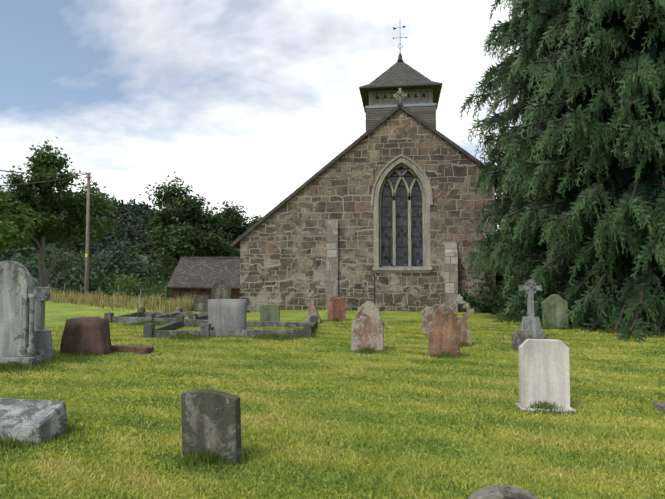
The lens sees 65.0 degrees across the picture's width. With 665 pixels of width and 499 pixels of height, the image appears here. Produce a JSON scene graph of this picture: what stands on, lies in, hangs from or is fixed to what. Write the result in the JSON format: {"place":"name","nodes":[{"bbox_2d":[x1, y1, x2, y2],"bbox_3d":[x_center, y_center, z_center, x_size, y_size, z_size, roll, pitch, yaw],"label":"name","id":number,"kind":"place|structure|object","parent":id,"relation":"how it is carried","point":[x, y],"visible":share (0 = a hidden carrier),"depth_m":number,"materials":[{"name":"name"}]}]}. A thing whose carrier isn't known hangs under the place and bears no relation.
{"place":"outdoors","nodes":[
{"label":"outdoors","id":0,"kind":"place"},
{"bbox_2d":[53,285,163,300],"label":"fence wires","id":1,"kind":"object","parent":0,"point":[109,292],"visible":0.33,"depth_m":26.51,"materials":[{"name":"grey metal"}]},
{"bbox_2d":[0,0,530,230],"label":"sky","id":2,"kind":"structure","parent":0,"point":[246,101],"materials":[{"name":"white"}]},
{"bbox_2d":[0,214,664,498],"bbox_3d":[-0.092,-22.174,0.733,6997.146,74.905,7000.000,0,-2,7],"label":"ground","id":3,"kind":"structure","parent":0,"point":[56,314],"depth_m":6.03,"materials":[{"name":"green plant"}]},
{"bbox_2d":[0,187,40,254],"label":"ash tree","id":4,"kind":"object","parent":3,"relation":"on","point":[14,231],"visible":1,"depth_m":33.59,"materials":[{"name":"green plant"}]},
{"bbox_2d":[0,261,43,366],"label":"big monument","id":5,"kind":"object","parent":3,"relation":"on","point":[17,305],"visible":0.98,"depth_m":8.83,"materials":[{"name":"grey stone"}]},
{"bbox_2d":[0,252,64,277],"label":"bush","id":6,"kind":"object","parent":3,"relation":"on","point":[28,267],"depth_m":74.91,"materials":[{"name":"green plant"}]},
{"bbox_2d":[0,398,66,444],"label":"slab","id":7,"kind":"structure","parent":3,"relation":"on","point":[28,419],"depth_m":5.00,"materials":[{"name":"grey stone"}]},
{"bbox_2d":[31,277,54,356],"bbox_3d":[-5.670,1.297,9.728,0.900,1.566,0.320,0,-2,10],"label":"gravestone","id":8,"kind":"object","parent":3,"relation":"on","point":[43,295],"visible":0.27,"depth_m":9.64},
{"bbox_2d":[34,329,52,358],"bbox_3d":[-5.362,1.778,9.598,0.358,0.600,0.200,0,-2,-3],"label":"pedestal","id":9,"kind":"object","parent":3,"relation":"on","point":[43,340],"visible":0.48,"depth_m":9.51,"materials":[{"name":"grey stone"}]},
{"bbox_2d":[10,243,102,275],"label":"bush","id":10,"kind":"object","parent":3,"relation":"on","point":[51,260],"visible":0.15,"depth_m":116.68,"materials":[{"name":"green plant"}]},
{"bbox_2d":[0,136,118,286],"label":"ash tree","id":11,"kind":"object","parent":3,"relation":"on","point":[29,199],"depth_m":40.70,"materials":[{"name":"green plant"}]},
{"bbox_2d":[29,260,96,293],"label":"bush","id":12,"kind":"object","parent":3,"relation":"on","point":[51,276],"visible":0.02,"depth_m":65.71,"materials":[{"name":"green plant"}]},
{"bbox_2d":[60,317,111,354],"bbox_3d":[-4.851,1.736,10.279,0.985,0.818,0.336,0,-2,11],"label":"gravestone","id":13,"kind":"object","parent":3,"relation":"on","point":[91,334],"visible":0.83,"depth_m":10.14,"materials":[{"name":"stone"}]},
{"bbox_2d":[84,173,91,295],"bbox_3d":[-16.550,-0.360,35.242,0.500,9.731,0.280,0,-2,7],"label":"utility pole","id":14,"kind":"object","parent":3,"relation":"on","point":[87,238],"visible":0.73,"depth_m":35.18,"materials":[{"name":"brown wood"}]},
{"bbox_2d":[0,170,178,261],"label":"overhead wires","id":15,"kind":"object","parent":14,"relation":"attached to","point":[66,178],"visible":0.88,"depth_m":31.86,"materials":[{"name":"black"}]},
{"bbox_2d":[56,245,155,279],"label":"bush","id":16,"kind":"object","parent":3,"relation":"on","point":[80,265],"visible":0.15,"depth_m":110.34,"materials":[{"name":"green plant"}]},
{"bbox_2d":[48,283,166,300],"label":"fence posts","id":17,"kind":"object","parent":3,"relation":"on","point":[118,290],"visible":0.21,"depth_m":25.92,"materials":[{"name":"grey wood"}]},
{"bbox_2d":[48,266,170,299],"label":"hedge","id":18,"kind":"object","parent":3,"relation":"on","point":[100,281],"visible":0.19,"depth_m":61.77,"materials":[{"name":"green plant"}]},
{"bbox_2d":[45,288,193,311],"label":"long grass","id":19,"kind":"structure","parent":3,"relation":"on","point":[153,303],"depth_m":23.59,"materials":[{"name":"beige plant"}]},
{"bbox_2d":[0,186,241,271],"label":"hill forest","id":20,"kind":"object","parent":3,"relation":"on","point":[129,213],"visible":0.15,"depth_m":366.22,"materials":[{"name":"green plant"}]},
{"bbox_2d":[89,234,171,297],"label":"bush","id":21,"kind":"object","parent":3,"relation":"on","point":[118,263],"visible":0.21,"depth_m":76.93,"materials":[{"name":"green plant"}]},
{"bbox_2d":[112,345,153,353],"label":"red kerb","id":22,"kind":"structure","parent":3,"relation":"on","point":[142,349],"depth_m":10.36,"materials":[{"name":"stone"}]},
{"bbox_2d":[105,270,170,302],"bbox_3d":[-12.964,2.873,34.732,4.885,3.300,3.634,0,-2,7],"label":"edge bush","id":23,"kind":"object","parent":3,"relation":"on","point":[130,286],"visible":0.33,"depth_m":34.15,"materials":[{"name":"green plant"}]},
{"bbox_2d":[121,250,173,287],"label":"bush","id":24,"kind":"object","parent":3,"relation":"on","point":[158,273],"visible":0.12,"depth_m":87.92,"materials":[{"name":"green plant"}]},
{"bbox_2d":[104,307,207,323],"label":"kerb","id":25,"kind":"structure","parent":3,"relation":"on","point":[141,314],"depth_m":16.40,"materials":[{"name":"stone"}]},
{"bbox_2d":[137,171,239,276],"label":"oak tree","id":26,"kind":"object","parent":3,"relation":"on","point":[179,226],"depth_m":50.54,"materials":[{"name":"green plant"}]},
{"bbox_2d":[194,295,209,311],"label":"gravestone","id":27,"kind":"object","parent":3,"relation":"on","point":[200,303],"visible":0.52,"depth_m":20.59,"materials":[{"name":"grey stone"}]},
{"bbox_2d":[172,289,239,301],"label":"porch walls","id":28,"kind":"structure","parent":3,"relation":"on","point":[192,292],"depth_m":34.22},
{"bbox_2d":[167,257,239,287],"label":"porch roof","id":29,"kind":"structure","parent":28,"relation":"on","point":[199,271],"depth_m":34.90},
{"bbox_2d":[167,287,239,298],"bbox_3d":[-6.475,3.461,33.632,8.701,2.061,0.400,0,-2,7],"label":"porch gutter","id":30,"kind":"object","parent":29,"relation":"attached to","point":[179,288],"visible":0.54,"depth_m":33.85,"materials":[{"name":"black metal"}]},
{"bbox_2d":[181,390,241,465],"bbox_3d":[-1.057,1.570,4.541,0.559,0.678,0.085,-1,1,22],"label":"gravestone","id":31,"kind":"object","parent":3,"relation":"on","point":[211,419],"visible":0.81,"depth_m":4.49,"materials":[{"name":"grey stone"}]},
{"bbox_2d":[211,280,231,298],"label":"gravestone","id":32,"kind":"object","parent":3,"relation":"on","point":[221,289],"visible":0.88,"depth_m":20.89,"materials":[{"name":"grey stone"}]},
{"bbox_2d":[208,299,246,329],"bbox_3d":[-2.686,1.758,13.346,0.984,0.984,0.242,0,-2,7],"label":"gravestone","id":33,"kind":"object","parent":3,"relation":"on","point":[227,314],"visible":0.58,"depth_m":13.24,"materials":[{"name":"grey stone"}]},
{"bbox_2d":[143,315,317,337],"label":"kerb","id":34,"kind":"structure","parent":3,"relation":"on","point":[150,330],"depth_m":12.78,"materials":[{"name":"stone"}]},
{"bbox_2d":[211,200,261,256],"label":"oak tree","id":35,"kind":"object","parent":3,"relation":"on","point":[236,223],"depth_m":59.18,"materials":[{"name":"green plant"}]},
{"bbox_2d":[259,304,279,321],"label":"gravestone","id":36,"kind":"object","parent":3,"relation":"on","point":[269,312],"visible":0.81,"depth_m":15.54,"materials":[{"name":"green stone"}]},
{"bbox_2d":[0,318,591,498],"bbox_3d":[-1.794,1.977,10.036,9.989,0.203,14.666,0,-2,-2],"label":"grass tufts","id":37,"kind":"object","parent":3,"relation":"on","point":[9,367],"visible":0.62,"depth_m":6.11,"materials":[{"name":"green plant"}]},
{"bbox_2d":[304,290,320,322],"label":"cross gravestone","id":38,"kind":"object","parent":3,"relation":"on","point":[312,310],"visible":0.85,"depth_m":16.29,"materials":[{"name":"beige stone"}]},
{"bbox_2d":[328,295,345,320],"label":"gravestone","id":39,"kind":"object","parent":3,"relation":"on","point":[336,306],"visible":0.94,"depth_m":17.11,"materials":[{"name":"stone"}]},
{"bbox_2d":[351,301,383,351],"bbox_3d":[0.713,1.587,10.499,0.650,1.098,0.100,1,-5,12],"label":"gravestone","id":40,"kind":"object","parent":3,"relation":"on","point":[367,326],"visible":0.9,"depth_m":10.45,"materials":[{"name":"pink stone"}]},
{"bbox_2d":[240,111,495,312],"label":"church wall","id":41,"kind":"structure","parent":3,"relation":"on","point":[283,257],"depth_m":21.37,"materials":[{"name":"stone"}]},
{"bbox_2d":[230,102,504,247],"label":"roof verge","id":42,"kind":"structure","parent":41,"relation":"on","point":[236,243],"depth_m":21.42,"materials":[{"name":"grey stone"}]},
{"bbox_2d":[366,106,435,130],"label":"bell tower wall","id":43,"kind":"structure","parent":42,"relation":"on","point":[426,114],"depth_m":37.16,"materials":[{"name":"grey wood"}]},
{"bbox_2d":[365,103,435,109],"bbox_3d":[5.178,-10.165,39.732,5.040,0.180,5.040,0,-2,7],"label":"tower flashing","id":44,"kind":"object","parent":43,"relation":"attached to","point":[405,105],"visible":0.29,"depth_m":37.19,"materials":[{"name":"grey metal"}]},
{"bbox_2d":[369,88,432,105],"bbox_3d":[5.178,-10.875,39.760,4.560,1.240,4.560,0,-2,7],"label":"belfry frame","id":45,"kind":"object","parent":43,"relation":"on","point":[371,96],"visible":0.23,"depth_m":37.52,"materials":[{"name":"grey wood"}]},
{"bbox_2d":[359,62,441,112],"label":"tower roof","id":46,"kind":"structure","parent":45,"relation":"on","point":[397,75],"depth_m":37.87,"materials":[{"name":"grey tile"}]},
{"bbox_2d":[393,26,406,62],"bbox_3d":[5.165,-15.970,39.982,0.785,3.400,0.842,2,-3,-37],"label":"weather vane","id":47,"kind":"object","parent":46,"relation":"on","point":[400,59],"visible":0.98,"depth_m":39.85,"materials":[{"name":"grey metal"}]},
{"bbox_2d":[374,90,427,103],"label":"belfry boards","id":48,"kind":"object","parent":45,"relation":"in","point":[381,95],"visible":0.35,"depth_m":37.54,"materials":[{"name":"grey wood"}]},
{"bbox_2d":[374,273,374,304],"bbox_3d":[1.702,-0.409,21.262,0.030,5.900,0.020,0,-2,7],"label":"conductor strip","id":49,"kind":"object","parent":41,"relation":"attached to","point":[374,288],"visible":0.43,"depth_m":21.17,"materials":[{"name":"grey metal"}]},
{"bbox_2d":[326,220,457,311],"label":"buttresses","id":50,"kind":"structure","parent":41,"relation":"attached to","point":[451,270],"depth_m":21.31,"materials":[{"name":"beige stone"}]},
{"bbox_2d":[393,88,406,111],"bbox_3d":[2.784,-6.143,21.514,0.580,1.000,0.400,0,-2,7],"label":"gable cross","id":51,"kind":"object","parent":41,"relation":"on","point":[399,95],"visible":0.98,"depth_m":21.48,"materials":[{"name":"stone"}]},
{"bbox_2d":[371,154,432,272],"bbox_3d":[2.832,-1.467,21.345,2.470,4.821,0.530,0,-2,7],"label":"window surround","id":52,"kind":"object","parent":41,"relation":"attached to","point":[409,163],"visible":0.94,"depth_m":21.15,"materials":[{"name":"beige stone"}]},
{"bbox_2d":[380,163,423,266],"bbox_3d":[2.854,-1.381,21.505,1.880,4.324,0.240,0,-2,7],"label":"tracery window","id":53,"kind":"structure","parent":41,"relation":"in","point":[394,206],"depth_m":21.42,"materials":[{"name":"beige stone"}]},
{"bbox_2d":[381,167,422,266],"bbox_3d":[2.872,-1.404,21.640,1.880,4.280,0.001,0,-2,7],"label":"window glass","id":54,"kind":"object","parent":53,"relation":"in","point":[401,245],"visible":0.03,"depth_m":21.63,"materials":[{"name":"grey glass"}]},
{"bbox_2d":[422,307,434,333],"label":"gravestone","id":55,"kind":"object","parent":3,"relation":"on","point":[427,313],"visible":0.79,"depth_m":13.67,"materials":[{"name":"stone"}]},
{"bbox_2d":[428,304,459,356],"bbox_3d":[2.107,1.567,9.844,0.579,1.066,0.100,0,0,2],"label":"gravestone","id":56,"kind":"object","parent":3,"relation":"on","point":[443,329],"visible":0.9,"depth_m":9.79,"materials":[{"name":"orange stone"}]},
{"bbox_2d":[449,294,473,345],"bbox_3d":[2.790,1.568,11.436,0.618,1.197,0.102,0,-2,-2],"label":"gravestone","id":57,"kind":"object","parent":3,"relation":"on","point":[465,333],"visible":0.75,"depth_m":11.39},
{"bbox_2d":[458,290,504,312],"bbox_3d":[5.964,2.010,19.942,2.274,0.903,1.232,0,-2,7],"label":"shrub","id":58,"kind":"object","parent":3,"relation":"on","point":[469,299],"visible":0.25,"depth_m":19.99,"materials":[{"name":"green plant"}]},
{"bbox_2d":[467,485,538,498],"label":"gravestone","id":59,"kind":"object","parent":3,"relation":"on","point":[500,492],"visible":1,"depth_m":2.38,"materials":[{"name":"grey stone"}]},
{"bbox_2d":[495,184,519,294],"bbox_3d":[8.257,-0.685,25.346,5.832,6.853,6.256,1,-3,-31],"label":"tree foliage","id":60,"kind":"object","parent":3,"relation":"on","point":[498,193],"visible":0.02,"depth_m":25.81,"materials":[{"name":"green plant"}]},
{"bbox_2d":[495,175,528,223],"bbox_3d":[12.606,-0.980,27.452,9.770,7.720,7.524,0,-2,-12],"label":"hedge","id":61,"kind":"object","parent":3,"relation":"on","point":[507,192],"depth_m":27.01,"materials":[{"name":"green plant"}]},
{"bbox_2d":[512,330,533,350],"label":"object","id":62,"kind":"object","parent":3,"relation":"on","point":[520,337],"visible":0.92,"depth_m":10.66,"materials":[{"name":"grey stone"}]},
{"bbox_2d":[519,280,546,338],"bbox_3d":[4.650,1.432,12.239,0.565,1.452,0.455,0,-2,2],"label":"celtic cross","id":63,"kind":"object","parent":3,"relation":"on","point":[530,322],"visible":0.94,"depth_m":12.20,"materials":[{"name":"grey stone"}]},
{"bbox_2d":[515,339,575,413],"bbox_3d":[2.514,1.494,6.199,0.606,0.846,0.300,0,-2,5],"label":"gravestone","id":64,"kind":"object","parent":3,"relation":"on","point":[544,372],"visible":0.88,"depth_m":6.16,"materials":[{"name":"white stone"}]},
{"bbox_2d":[542,294,568,329],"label":"gravestone","id":65,"kind":"object","parent":3,"relation":"on","point":[555,307],"visible":0.88,"depth_m":14.30,"materials":[{"name":"green stone"}]},
{"bbox_2d":[459,0,664,341],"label":"conifer tree","id":66,"kind":"object","parent":3,"relation":"on","point":[629,231],"visible":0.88,"depth_m":14.54,"materials":[{"name":"green plant"}]},
{"bbox_2d":[467,254,656,325],"bbox_3d":[7.600,1.021,16.574,6.070,2.678,4.292,0,-2,7],"label":"bush under tree","id":67,"kind":"object","parent":3,"relation":"on","point":[495,290],"visible":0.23,"depth_m":16.74,"materials":[{"name":"green plant"}]},
{"bbox_2d":[653,402,664,412],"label":"gravestone","id":68,"kind":"object","parent":3,"relation":"on","point":[660,405],"visible":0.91,"depth_m":6.12,"materials":[{"name":"grey stone"}]},
{"bbox_2d":[375,94,425,98],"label":"trefoil openings","id":69,"kind":"object","parent":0,"point":[384,97],"depth_m":37.96,"materials":[{"name":"black"}]}
]}

